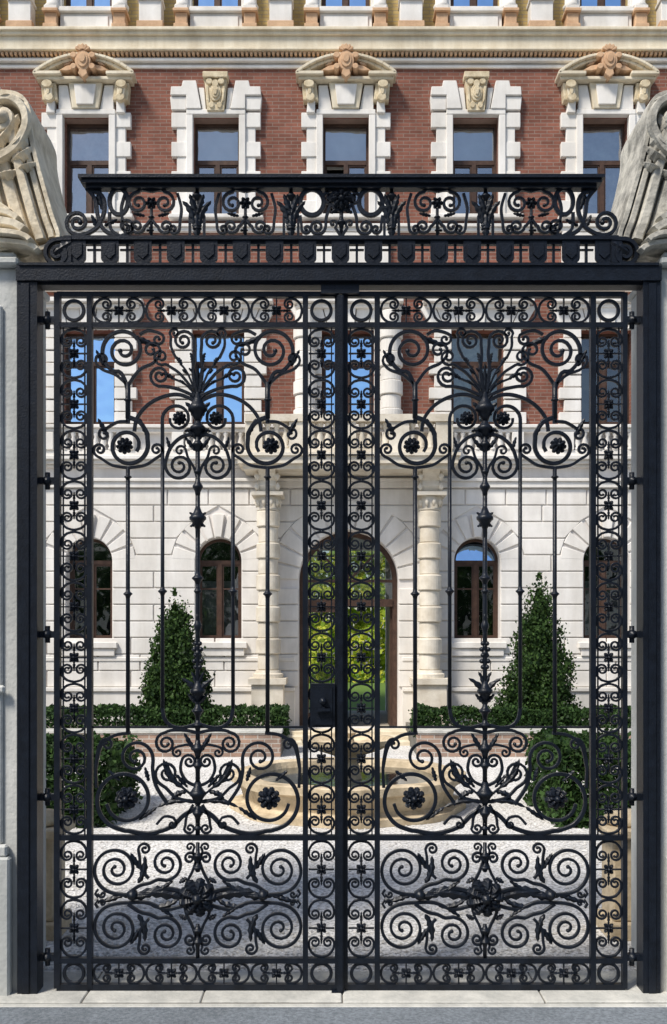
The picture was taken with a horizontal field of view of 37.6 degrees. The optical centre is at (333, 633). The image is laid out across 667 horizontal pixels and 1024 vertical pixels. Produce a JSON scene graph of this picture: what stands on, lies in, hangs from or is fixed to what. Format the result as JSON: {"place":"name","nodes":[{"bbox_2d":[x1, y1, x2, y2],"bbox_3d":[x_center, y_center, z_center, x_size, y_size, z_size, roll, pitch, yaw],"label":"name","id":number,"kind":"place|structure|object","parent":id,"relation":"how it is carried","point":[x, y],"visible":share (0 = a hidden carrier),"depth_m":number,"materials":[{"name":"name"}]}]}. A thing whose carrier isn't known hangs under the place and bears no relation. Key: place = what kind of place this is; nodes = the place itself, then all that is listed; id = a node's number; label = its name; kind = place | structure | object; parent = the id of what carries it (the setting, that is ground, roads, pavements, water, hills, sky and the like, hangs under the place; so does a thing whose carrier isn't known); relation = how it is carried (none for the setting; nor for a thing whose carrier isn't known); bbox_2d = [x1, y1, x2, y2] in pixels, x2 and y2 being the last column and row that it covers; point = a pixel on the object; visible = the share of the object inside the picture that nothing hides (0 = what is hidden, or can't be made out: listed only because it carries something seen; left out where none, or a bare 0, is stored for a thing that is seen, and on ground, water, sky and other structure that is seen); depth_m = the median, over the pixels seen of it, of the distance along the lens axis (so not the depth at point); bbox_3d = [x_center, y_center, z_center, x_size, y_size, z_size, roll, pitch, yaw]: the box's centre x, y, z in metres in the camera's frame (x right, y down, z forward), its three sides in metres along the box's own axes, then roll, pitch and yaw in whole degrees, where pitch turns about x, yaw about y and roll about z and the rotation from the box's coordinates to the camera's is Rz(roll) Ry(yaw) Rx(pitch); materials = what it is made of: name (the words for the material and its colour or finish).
{"place":"outdoors","nodes":[
{"label":"outdoors","id":0,"kind":"place"},
{"bbox_2d":[0,971,666,1006],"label":"threshold paving","id":1,"kind":"structure","parent":0,"point":[47,995],"depth_m":5.88,"materials":[{"name":"stone"}]},
{"bbox_2d":[0,89,70,995],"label":"stone gate pier","id":2,"kind":"structure","parent":1,"relation":"on","point":[33,213],"depth_m":5.97,"materials":[{"name":"stone"}]},
{"bbox_2d":[16,174,661,994],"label":"wrought iron gate","id":3,"kind":"structure","parent":2,"relation":"attached to","point":[70,274],"depth_m":5.99,"materials":[{"name":"metal"}]},
{"bbox_2d":[605,90,666,991],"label":"stone gate pier","id":4,"kind":"structure","parent":1,"relation":"on","point":[639,208],"depth_m":5.97,"materials":[{"name":"stone"}]},
{"bbox_2d":[0,1007,666,1023],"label":"road","id":5,"kind":"structure","parent":0,"point":[333,1015],"depth_m":5.61,"materials":[{"name":"grey asphalt"}]},
{"bbox_2d":[43,746,636,971],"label":"gravel courtyard","id":6,"kind":"structure","parent":0,"point":[401,752],"depth_m":8.80,"materials":[{"name":"grey gravel"}]},
{"bbox_2d":[46,808,74,940],"bbox_3d":[-2.160,1.735,7.150,0.440,0.910,0.440,0,0,0],"label":"stone bollard","id":7,"kind":"object","parent":6,"relation":"on","point":[50,875],"visible":0.13,"depth_m":6.99,"materials":[{"name":"stone"}]},
{"bbox_2d":[46,730,143,827],"bbox_3d":[-3.516,1.701,11.882,2.251,1.038,1.927,0,0,0],"label":"boxwood ball","id":8,"kind":"object","parent":6,"relation":"on","point":[110,759],"visible":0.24,"depth_m":11.18,"materials":[{"name":"green plant"}]},
{"bbox_2d":[46,722,285,756],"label":"brick wall","id":9,"kind":"structure","parent":6,"relation":"on","point":[247,736],"depth_m":17.30,"materials":[{"name":"stone"}]},
{"bbox_2d":[46,703,291,738],"bbox_3d":[-3.906,1.586,18.008,6.265,0.683,0.875,0,0,0],"label":"boxwood hedge","id":10,"kind":"object","parent":9,"relation":"on","point":[279,715],"visible":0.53,"depth_m":17.66,"materials":[{"name":"green plant"}]},
{"bbox_2d":[134,587,224,725],"bbox_3d":[-2.992,0.762,18.672,1.877,3.306,1.868,0,0,0],"label":"conical evergreen tree","id":11,"kind":"object","parent":6,"relation":"on","point":[179,640],"visible":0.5,"depth_m":18.30,"materials":[{"name":"green plant"}]},
{"bbox_2d":[230,727,465,828],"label":"steps","id":12,"kind":"structure","parent":6,"relation":"on","point":[286,795],"depth_m":11.62,"materials":[{"name":"stone"}]},
{"bbox_2d":[406,722,630,756],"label":"brick wall","id":13,"kind":"structure","parent":6,"relation":"on","point":[434,736],"depth_m":17.30,"materials":[{"name":"stone"}]},
{"bbox_2d":[408,702,630,737],"bbox_3d":[4.188,1.583,18.009,5.691,0.681,0.870,0,0,0],"label":"boxwood hedge","id":14,"kind":"object","parent":13,"relation":"on","point":[427,715],"visible":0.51,"depth_m":17.66,"materials":[{"name":"green plant"}]},
{"bbox_2d":[490,572,582,725],"bbox_3d":[3.892,0.594,18.586,1.634,3.581,1.734,0,0,37],"label":"conical evergreen tree","id":15,"kind":"object","parent":6,"relation":"on","point":[537,659],"visible":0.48,"depth_m":18.34,"materials":[{"name":"green plant"}]},
{"bbox_2d":[523,725,630,828],"bbox_3d":[3.503,1.679,11.884,2.271,1.076,1.930,0,0,0],"label":"boxwood hedge","id":16,"kind":"object","parent":6,"relation":"on","point":[571,759],"visible":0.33,"depth_m":11.05,"materials":[{"name":"green plant"}]},
{"bbox_2d":[596,808,630,940],"bbox_3d":[2.160,1.735,7.150,0.440,0.910,0.440,0,0,0],"label":"stone bollard","id":17,"kind":"object","parent":6,"relation":"on","point":[609,890],"visible":0.19,"depth_m":6.99,"materials":[{"name":"stone"}]},
{"bbox_2d":[308,551,383,638],"label":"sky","id":18,"kind":"structure","parent":0,"point":[323,551],"materials":[{"name":"green plant"}]},
{"bbox_2d":[309,671,384,709],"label":"lawn","id":19,"kind":"structure","parent":0,"point":[361,689],"depth_m":35.76,"materials":[{"name":"green plant"}]},
{"bbox_2d":[308,551,384,682],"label":"garden shrubs","id":20,"kind":"object","parent":19,"relation":"on","point":[323,625],"visible":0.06,"depth_m":44.40,"materials":[{"name":"green plant"}]},
{"bbox_2d":[80,639,666,1003],"bbox_3d":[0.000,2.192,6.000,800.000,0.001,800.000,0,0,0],"label":"ground","id":21,"kind":"structure","parent":0,"point":[342,995],"depth_m":5.80,"materials":[{"name":"stone"}]},
{"bbox_2d":[0,0,666,745],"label":"brick townhouse","id":22,"kind":"structure","parent":21,"relation":"on","point":[338,86],"depth_m":20.36,"materials":[{"name":"stone"}]},
{"bbox_2d":[66,0,628,726],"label":"window and door joinery","id":23,"kind":"structure","parent":22,"relation":"in","point":[601,166],"depth_m":20.64,"materials":[{"name":"brown wood"}]}
]}

